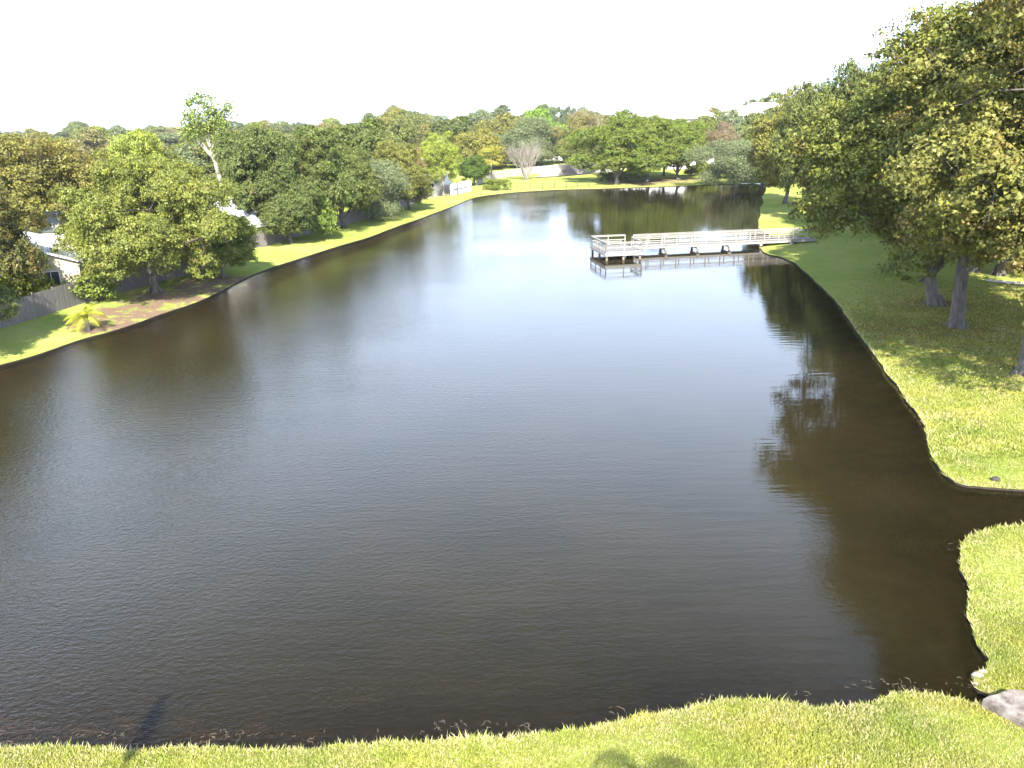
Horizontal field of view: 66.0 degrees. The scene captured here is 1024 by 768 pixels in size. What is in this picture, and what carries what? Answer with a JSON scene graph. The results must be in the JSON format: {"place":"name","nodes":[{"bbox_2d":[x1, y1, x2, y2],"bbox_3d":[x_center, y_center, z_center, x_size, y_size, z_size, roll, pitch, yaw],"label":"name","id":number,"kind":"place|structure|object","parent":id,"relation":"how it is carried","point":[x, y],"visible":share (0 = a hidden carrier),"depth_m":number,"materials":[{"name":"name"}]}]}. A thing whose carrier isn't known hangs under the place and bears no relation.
{"place":"outdoors","nodes":[
{"label":"outdoors","id":0,"kind":"place"},
{"bbox_2d":[1,543,972,744],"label":"dead reeds","id":1,"kind":"object","parent":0,"point":[528,724],"visible":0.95,"depth_m":19.36,"materials":[{"name":"brown plant"}]},
{"bbox_2d":[0,0,985,189],"label":"sky","id":2,"kind":"structure","parent":0,"point":[107,63],"materials":[{"name":"white"}]},
{"bbox_2d":[0,184,1023,750],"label":"water","id":3,"kind":"structure","parent":0,"point":[510,452],"depth_m":32.02,"materials":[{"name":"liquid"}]},
{"bbox_2d":[0,467,1018,746],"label":"water weed","id":4,"kind":"object","parent":3,"relation":"in","point":[204,735],"visible":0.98,"depth_m":19.55,"materials":[{"name":"plant"}]},
{"bbox_2d":[590,227,815,260],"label":"fishing pier","id":5,"kind":"structure","parent":3,"relation":"in","point":[623,250],"depth_m":89.78,"materials":[{"name":"grey wood"}]},
{"bbox_2d":[0,157,1023,767],"bbox_3d":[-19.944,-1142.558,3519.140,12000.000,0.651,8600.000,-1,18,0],"label":"ground","id":6,"kind":"structure","parent":0,"point":[824,263],"depth_m":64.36,"materials":[{"name":"green plant"}]},
{"bbox_2d":[0,252,25,321],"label":"shrub","id":7,"kind":"object","parent":6,"relation":"on","point":[4,298],"visible":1,"depth_m":52.67,"materials":[{"name":"green plant"}]},
{"bbox_2d":[0,184,51,283],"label":"oak tree","id":8,"kind":"object","parent":6,"relation":"on","point":[16,249],"visible":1,"depth_m":60.63,"materials":[{"name":"green plant"}]},
{"bbox_2d":[0,249,57,304],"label":"shrub","id":9,"kind":"object","parent":6,"relation":"on","point":[31,283],"visible":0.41,"depth_m":63.72,"materials":[{"name":"green plant"}]},
{"bbox_2d":[5,211,66,233],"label":"house","id":10,"kind":"structure","parent":6,"relation":"on","point":[56,222],"depth_m":89.63,"materials":[{"name":"beige paint"}]},
{"bbox_2d":[23,127,52,138],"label":"distant tree","id":11,"kind":"object","parent":6,"relation":"on","point":[37,133],"visible":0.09,"depth_m":374.68,"materials":[{"name":"green plant"}]},
{"bbox_2d":[0,231,82,301],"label":"house","id":12,"kind":"structure","parent":6,"relation":"on","point":[64,267],"depth_m":66.81,"materials":[{"name":"beige paint"}]},
{"bbox_2d":[43,270,61,286],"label":"window","id":13,"kind":"structure","parent":12,"relation":"in","point":[51,274],"depth_m":66.55,"materials":[{"name":"black glass"}]},
{"bbox_2d":[22,145,94,176],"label":"distant tree","id":14,"kind":"object","parent":6,"relation":"on","point":[79,149],"visible":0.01,"depth_m":184.04,"materials":[{"name":"green plant"}]},
{"bbox_2d":[0,132,119,233],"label":"oak tree","id":15,"kind":"object","parent":6,"relation":"on","point":[28,188],"visible":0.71,"depth_m":83.80,"materials":[{"name":"green plant"}]},
{"bbox_2d":[60,120,90,136],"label":"distant tree","id":16,"kind":"object","parent":6,"relation":"on","point":[73,125],"visible":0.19,"depth_m":626.64,"materials":[{"name":"green plant"}]},
{"bbox_2d":[45,147,113,222],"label":"oak tree","id":17,"kind":"object","parent":6,"relation":"on","point":[102,154],"visible":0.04,"depth_m":89.88,"materials":[{"name":"green plant"}]},
{"bbox_2d":[56,127,114,151],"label":"distant tree","id":18,"kind":"object","parent":6,"relation":"on","point":[91,139],"visible":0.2,"depth_m":250.88,"materials":[{"name":"green plant"}]},
{"bbox_2d":[63,304,108,331],"bbox_3d":[-31.035,-4.649,57.246,3.067,2.248,3.043,-1,18,0],"label":"palm","id":19,"kind":"object","parent":6,"relation":"on","point":[84,313],"visible":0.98,"depth_m":57.00,"materials":[{"name":"green plant"}]},
{"bbox_2d":[53,269,123,300],"bbox_3d":[-35.177,-8.086,65.301,4.814,3.294,4.678,0,18,4],"label":"shrub","id":20,"kind":"object","parent":6,"relation":"on","point":[106,286],"visible":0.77,"depth_m":64.77,"materials":[{"name":"green plant"}]},
{"bbox_2d":[37,233,139,278],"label":"house","id":21,"kind":"structure","parent":6,"relation":"on","point":[51,236],"depth_m":74.14,"materials":[{"name":"beige paint"}]},
{"bbox_2d":[87,124,111,139],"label":"distant tree","id":22,"kind":"object","parent":6,"relation":"on","point":[103,129],"visible":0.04,"depth_m":376.02,"materials":[{"name":"green plant"}]},
{"bbox_2d":[0,259,206,328],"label":"fence","id":23,"kind":"object","parent":6,"relation":"on","point":[61,296],"visible":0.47,"depth_m":62.90,"materials":[{"name":"grey wood"}]},
{"bbox_2d":[105,126,124,139],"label":"distant tree","id":24,"kind":"object","parent":6,"relation":"on","point":[121,131],"visible":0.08,"depth_m":374.83,"materials":[{"name":"green plant"}]},
{"bbox_2d":[106,126,179,172],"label":"lime green tree","id":25,"kind":"object","parent":6,"relation":"on","point":[138,143],"visible":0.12,"depth_m":91.18,"materials":[{"name":"green plant"}]},
{"bbox_2d":[45,154,243,294],"bbox_3d":[-31.648,-13.635,68.008,15.627,12.216,21.261,-13,22,-32],"label":"live oak","id":26,"kind":"object","parent":6,"relation":"on","point":[136,216],"visible":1,"depth_m":63.74,"materials":[{"name":"green plant"}]},
{"bbox_2d":[142,124,169,135],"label":"distant tree","id":27,"kind":"object","parent":6,"relation":"on","point":[154,129],"visible":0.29,"depth_m":623.31,"materials":[{"name":"green plant"}]},
{"bbox_2d":[153,132,181,145],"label":"distant tree","id":28,"kind":"object","parent":6,"relation":"on","point":[168,139],"visible":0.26,"depth_m":375.84,"materials":[{"name":"green plant"}]},
{"bbox_2d":[162,149,201,195],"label":"oak tree","id":29,"kind":"object","parent":6,"relation":"on","point":[168,155],"visible":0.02,"depth_m":99.04,"materials":[{"name":"green plant"}]},
{"bbox_2d":[165,144,213,179],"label":"distant tree","id":30,"kind":"object","parent":6,"relation":"on","point":[183,151],"visible":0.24,"depth_m":181.48,"materials":[{"name":"green plant"}]},
{"bbox_2d":[171,83,242,184],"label":"gum tree","id":31,"kind":"object","parent":6,"relation":"on","point":[217,119],"visible":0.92,"depth_m":120.36,"materials":[{"name":"green plant"}]},
{"bbox_2d":[186,140,230,181],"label":"distant tree","id":32,"kind":"object","parent":6,"relation":"on","point":[202,151],"visible":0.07,"depth_m":181.27,"materials":[{"name":"green plant"}]},
{"bbox_2d":[186,213,259,278],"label":"oak tree","id":33,"kind":"object","parent":6,"relation":"on","point":[242,247],"visible":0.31,"depth_m":75.22,"materials":[{"name":"green plant"}]},
{"bbox_2d":[225,120,249,130],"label":"distant tree","id":34,"kind":"object","parent":6,"relation":"on","point":[239,125],"visible":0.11,"depth_m":622.31,"materials":[{"name":"green plant"}]},
{"bbox_2d":[226,208,271,240],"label":"shed","id":35,"kind":"structure","parent":6,"relation":"on","point":[254,217],"depth_m":94.85,"materials":[{"name":"metal"}]},
{"bbox_2d":[208,123,308,214],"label":"oak tree","id":36,"kind":"object","parent":6,"relation":"on","point":[249,154],"visible":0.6,"depth_m":93.78,"materials":[{"name":"green plant"}]},
{"bbox_2d":[244,120,275,131],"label":"distant tree","id":37,"kind":"object","parent":6,"relation":"on","point":[265,126],"visible":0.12,"depth_m":375.57,"materials":[{"name":"green plant"}]},
{"bbox_2d":[251,228,287,247],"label":"fence","id":38,"kind":"object","parent":6,"relation":"on","point":[273,238],"visible":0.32,"depth_m":95.69,"materials":[{"name":"grey wood"}]},
{"bbox_2d":[270,119,288,133],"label":"distant tree","id":39,"kind":"object","parent":6,"relation":"on","point":[275,124],"visible":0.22,"depth_m":624.72,"materials":[{"name":"green plant"}]},
{"bbox_2d":[253,155,324,243],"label":"oak tree","id":40,"kind":"object","parent":6,"relation":"on","point":[282,209],"visible":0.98,"depth_m":93.82,"materials":[{"name":"green plant"}]},
{"bbox_2d":[274,121,307,134],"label":"distant tree","id":41,"kind":"object","parent":6,"relation":"on","point":[292,127],"visible":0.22,"depth_m":619.90,"materials":[{"name":"green plant"}]},
{"bbox_2d":[267,122,361,210],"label":"oak tree","id":42,"kind":"object","parent":6,"relation":"on","point":[311,151],"visible":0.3,"depth_m":101.63,"materials":[{"name":"green plant"}]},
{"bbox_2d":[308,196,340,238],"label":"young tree","id":43,"kind":"object","parent":6,"relation":"on","point":[323,221],"visible":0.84,"depth_m":99.94,"materials":[{"name":"green plant"}]},
{"bbox_2d":[318,116,345,126],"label":"distant tree","id":44,"kind":"object","parent":6,"relation":"on","point":[332,120],"visible":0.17,"depth_m":626.38,"materials":[{"name":"green plant"}]},
{"bbox_2d":[307,143,386,228],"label":"oak tree","id":45,"kind":"object","parent":6,"relation":"on","point":[358,169],"visible":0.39,"depth_m":109.08,"materials":[{"name":"green plant"}]},
{"bbox_2d":[290,199,406,237],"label":"fence","id":46,"kind":"object","parent":6,"relation":"on","point":[350,217],"visible":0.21,"depth_m":116.66,"materials":[{"name":"grey wood"}]},
{"bbox_2d":[327,115,401,162],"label":"dark tree","id":47,"kind":"object","parent":6,"relation":"on","point":[367,139],"visible":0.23,"depth_m":135.83,"materials":[{"name":"green plant"}]},
{"bbox_2d":[345,157,414,220],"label":"feathery tree","id":48,"kind":"object","parent":6,"relation":"on","point":[384,204],"visible":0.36,"depth_m":118.05,"materials":[{"name":"green plant"}]},
{"bbox_2d":[369,107,416,140],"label":"distant tree","id":49,"kind":"object","parent":6,"relation":"on","point":[386,117],"visible":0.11,"depth_m":373.03,"materials":[{"name":"green plant"}]},
{"bbox_2d":[369,139,425,211],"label":"oak tree","id":50,"kind":"object","parent":6,"relation":"on","point":[406,157],"visible":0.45,"depth_m":127.14,"materials":[{"name":"green plant"}]},
{"bbox_2d":[384,114,419,158],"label":"distant tree","id":51,"kind":"object","parent":6,"relation":"on","point":[406,132],"visible":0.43,"depth_m":249.47,"materials":[{"name":"green plant"}]},
{"bbox_2d":[389,107,426,142],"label":"distant tree","id":52,"kind":"object","parent":6,"relation":"on","point":[416,117],"visible":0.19,"depth_m":372.97,"materials":[{"name":"green plant"}]},
{"bbox_2d":[390,166,434,209],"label":"oak tree","id":53,"kind":"object","parent":6,"relation":"on","point":[424,192],"visible":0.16,"depth_m":134.03,"materials":[{"name":"green plant"}]},
{"bbox_2d":[415,147,430,169],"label":"half bare tree","id":54,"kind":"object","parent":6,"relation":"on","point":[423,165],"visible":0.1,"depth_m":164.84,"materials":[{"name":"brown plant"}]},
{"bbox_2d":[409,184,448,204],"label":"fence","id":55,"kind":"object","parent":6,"relation":"on","point":[438,191],"visible":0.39,"depth_m":159.94,"materials":[{"name":"grey wood"}]},
{"bbox_2d":[415,120,443,146],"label":"distant tree","id":56,"kind":"object","parent":6,"relation":"on","point":[421,129],"visible":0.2,"depth_m":372.02,"materials":[{"name":"green plant"}]},
{"bbox_2d":[425,114,450,122],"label":"distant tree","id":57,"kind":"object","parent":6,"relation":"on","point":[439,117],"visible":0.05,"depth_m":622.06,"materials":[{"name":"green plant"}]},
{"bbox_2d":[428,173,451,187],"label":"house","id":58,"kind":"structure","parent":6,"relation":"on","point":[439,182],"depth_m":162.75,"materials":[{"name":"beige paint"}]},
{"bbox_2d":[418,130,463,195],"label":"lime green tree","id":59,"kind":"object","parent":6,"relation":"on","point":[440,156],"visible":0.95,"depth_m":155.31,"materials":[{"name":"green plant"}]},
{"bbox_2d":[420,114,472,161],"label":"dark tree","id":60,"kind":"object","parent":6,"relation":"on","point":[454,126],"visible":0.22,"depth_m":257.89,"materials":[{"name":"green plant"}]},
{"bbox_2d":[449,179,471,195],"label":"panel fence","id":61,"kind":"object","parent":6,"relation":"on","point":[460,187],"visible":0.85,"depth_m":165.15,"materials":[{"name":"metal"}]},
{"bbox_2d":[457,155,490,185],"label":"tree","id":62,"kind":"object","parent":6,"relation":"on","point":[475,167],"visible":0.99,"depth_m":181.31,"materials":[{"name":"green plant"}]},
{"bbox_2d":[452,128,509,166],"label":"golden tree","id":63,"kind":"object","parent":6,"relation":"on","point":[468,144],"visible":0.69,"depth_m":239.43,"materials":[{"name":"yellow plant"}]},
{"bbox_2d":[466,108,496,132],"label":"distant tree","id":64,"kind":"object","parent":6,"relation":"on","point":[476,115],"visible":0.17,"depth_m":372.43,"materials":[{"name":"green plant"}]},
{"bbox_2d":[469,118,505,135],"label":"distant tree","id":65,"kind":"object","parent":6,"relation":"on","point":[492,125],"visible":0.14,"depth_m":274.84,"materials":[{"name":"green plant"}]},
{"bbox_2d":[478,145,502,178],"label":"tree","id":66,"kind":"object","parent":6,"relation":"on","point":[491,150],"visible":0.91,"depth_m":189.72,"materials":[{"name":"plant"}]},
{"bbox_2d":[482,177,511,189],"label":"shrub","id":67,"kind":"object","parent":6,"relation":"on","point":[494,184],"visible":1,"depth_m":172.25,"materials":[{"name":"green plant"}]},
{"bbox_2d":[488,129,513,167],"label":"grey green tree","id":68,"kind":"object","parent":6,"relation":"on","point":[503,143],"visible":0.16,"depth_m":251.68,"materials":[{"name":"green plant"}]},
{"bbox_2d":[489,103,516,117],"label":"distant tree","id":69,"kind":"object","parent":6,"relation":"on","point":[500,109],"visible":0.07,"depth_m":622.33,"materials":[{"name":"green plant"}]},
{"bbox_2d":[492,111,518,131],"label":"distant tree","id":70,"kind":"object","parent":6,"relation":"on","point":[504,120],"visible":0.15,"depth_m":373.08,"materials":[{"name":"green plant"}]},
{"bbox_2d":[504,137,545,179],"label":"leafless tree","id":71,"kind":"object","parent":6,"relation":"on","point":[532,156],"visible":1,"depth_m":197.21,"materials":[{"name":"grey plant"}]},
{"bbox_2d":[499,114,568,167],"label":"grey green tree","id":72,"kind":"object","parent":6,"relation":"on","point":[535,128],"visible":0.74,"depth_m":246.91,"materials":[{"name":"green plant"}]},
{"bbox_2d":[476,163,595,184],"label":"fence","id":73,"kind":"object","parent":6,"relation":"on","point":[499,174],"visible":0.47,"depth_m":219.13,"materials":[{"name":"white wood"}]},
{"bbox_2d":[513,106,568,164],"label":"bright green tree","id":74,"kind":"object","parent":6,"relation":"on","point":[540,111],"visible":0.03,"depth_m":262.76,"materials":[{"name":"green plant"}]},
{"bbox_2d":[551,106,562,123],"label":"pine tree","id":75,"kind":"object","parent":6,"relation":"on","point":[554,117],"visible":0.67,"depth_m":323.22,"materials":[{"name":"green plant"}]},
{"bbox_2d":[555,136,598,170],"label":"oak tree","id":76,"kind":"object","parent":6,"relation":"on","point":[566,153],"visible":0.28,"depth_m":225.07,"materials":[{"name":"green plant"}]},
{"bbox_2d":[550,111,606,148],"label":"oak tree","id":77,"kind":"object","parent":6,"relation":"on","point":[581,120],"visible":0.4,"depth_m":243.23,"materials":[{"name":"green plant"}]},
{"bbox_2d":[597,171,614,181],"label":"shrub","id":78,"kind":"object","parent":6,"relation":"on","point":[608,176],"visible":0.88,"depth_m":187.96,"materials":[{"name":"green plant"}]},
{"bbox_2d":[565,107,664,184],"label":"oak tree","id":79,"kind":"object","parent":6,"relation":"on","point":[613,138],"visible":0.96,"depth_m":177.03,"materials":[{"name":"green plant"}]},
{"bbox_2d":[614,169,635,182],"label":"shrub","id":80,"kind":"object","parent":6,"relation":"on","point":[623,176],"visible":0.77,"depth_m":185.79,"materials":[{"name":"green plant"}]},
{"bbox_2d":[619,113,679,181],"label":"oak tree","id":81,"kind":"object","parent":6,"relation":"on","point":[654,139],"visible":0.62,"depth_m":179.71,"materials":[{"name":"green plant"}]},
{"bbox_2d":[652,115,709,179],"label":"oak tree","id":82,"kind":"object","parent":6,"relation":"on","point":[690,136],"visible":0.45,"depth_m":185.71,"materials":[{"name":"green plant"}]},
{"bbox_2d":[683,164,701,175],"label":"shrub","id":83,"kind":"object","parent":6,"relation":"on","point":[692,170],"visible":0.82,"depth_m":201.90,"materials":[{"name":"green plant"}]},
{"bbox_2d":[697,110,723,158],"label":"green tree","id":84,"kind":"object","parent":6,"relation":"on","point":[713,124],"visible":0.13,"depth_m":232.84,"materials":[{"name":"green plant"}]},
{"bbox_2d":[677,136,757,187],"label":"willow tree","id":85,"kind":"object","parent":6,"relation":"on","point":[731,157],"visible":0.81,"depth_m":167.93,"materials":[{"name":"green plant"}]},
{"bbox_2d":[702,121,742,161],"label":"half bare tree","id":86,"kind":"object","parent":6,"relation":"on","point":[722,129],"visible":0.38,"depth_m":204.30,"materials":[{"name":"brown plant"}]},
{"bbox_2d":[715,107,748,140],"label":"green tree","id":87,"kind":"object","parent":6,"relation":"on","point":[736,119],"visible":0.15,"depth_m":229.85,"materials":[{"name":"green plant"}]},
{"bbox_2d":[734,110,762,140],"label":"green tree","id":88,"kind":"object","parent":6,"relation":"on","point":[751,116],"visible":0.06,"depth_m":228.37,"materials":[{"name":"green plant"}]},
{"bbox_2d":[726,102,778,124],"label":"apartment building","id":89,"kind":"structure","parent":6,"relation":"on","point":[750,107],"depth_m":239.06,"materials":[{"name":"beige paint"}]},
{"bbox_2d":[741,105,781,138],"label":"green tree","id":90,"kind":"object","parent":6,"relation":"on","point":[769,111],"visible":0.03,"depth_m":221.10,"materials":[{"name":"green plant"}]},
{"bbox_2d":[742,90,783,106],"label":"green tree","id":91,"kind":"object","parent":6,"relation":"on","point":[773,95],"visible":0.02,"depth_m":291.21,"materials":[{"name":"green plant"}]},
{"bbox_2d":[746,82,804,203],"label":"oak tree","id":92,"kind":"object","parent":6,"relation":"on","point":[767,170],"visible":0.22,"depth_m":131.19,"materials":[{"name":"green plant"}]},
{"bbox_2d":[766,78,840,213],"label":"oak tree","id":93,"kind":"object","parent":6,"relation":"on","point":[811,95],"visible":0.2,"depth_m":114.01,"materials":[{"name":"green plant"}]},
{"bbox_2d":[800,56,895,220],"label":"oak tree","id":94,"kind":"object","parent":6,"relation":"on","point":[855,73],"visible":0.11,"depth_m":100.36,"materials":[{"name":"green plant"}]},
{"bbox_2d":[776,13,1023,307],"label":"oak tree","id":95,"kind":"object","parent":6,"relation":"on","point":[818,198],"visible":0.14,"depth_m":54.07,"materials":[{"name":"green plant"}]},
{"bbox_2d":[826,0,1023,330],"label":"oak tree","id":96,"kind":"object","parent":6,"relation":"on","point":[953,16],"visible":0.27,"depth_m":47.03,"materials":[{"name":"green plant"}]},
{"bbox_2d":[827,267,1023,400],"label":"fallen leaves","id":97,"kind":"object","parent":6,"relation":"on","point":[930,337],"visible":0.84,"depth_m":54.71,"materials":[{"name":"green plant"}]},
{"bbox_2d":[873,0,1023,375],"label":"oak tree","id":98,"kind":"object","parent":6,"relation":"on","point":[985,173],"visible":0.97,"depth_m":37.84,"materials":[{"name":"green plant"}]},
{"bbox_2d":[988,255,1009,276],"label":"oak tree","id":99,"kind":"object","parent":6,"relation":"on","point":[996,269],"depth_m":69.18,"materials":[{"name":"plant"}]},
{"bbox_2d":[982,689,1023,728],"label":"rock","id":100,"kind":"structure","parent":6,"relation":"on","point":[1008,704],"depth_m":19.24,"materials":[{"name":"grey stone"}]},
{"bbox_2d":[998,80,1023,243],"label":"oak tree","id":101,"kind":"object","parent":6,"relation":"on","point":[1019,102],"visible":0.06,"depth_m":37.19,"materials":[{"name":"green plant"}]},
{"bbox_2d":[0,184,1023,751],"bbox_3d":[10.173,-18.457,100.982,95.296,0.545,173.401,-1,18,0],"label":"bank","id":102,"kind":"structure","parent":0,"point":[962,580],"depth_m":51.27,"materials":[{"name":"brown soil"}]},
{"bbox_2d":[536,169,609,176],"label":"pond","id":103,"kind":"structure","parent":0,"point":[559,173],"depth_m":220.42,"materials":[{"name":"liquid"}]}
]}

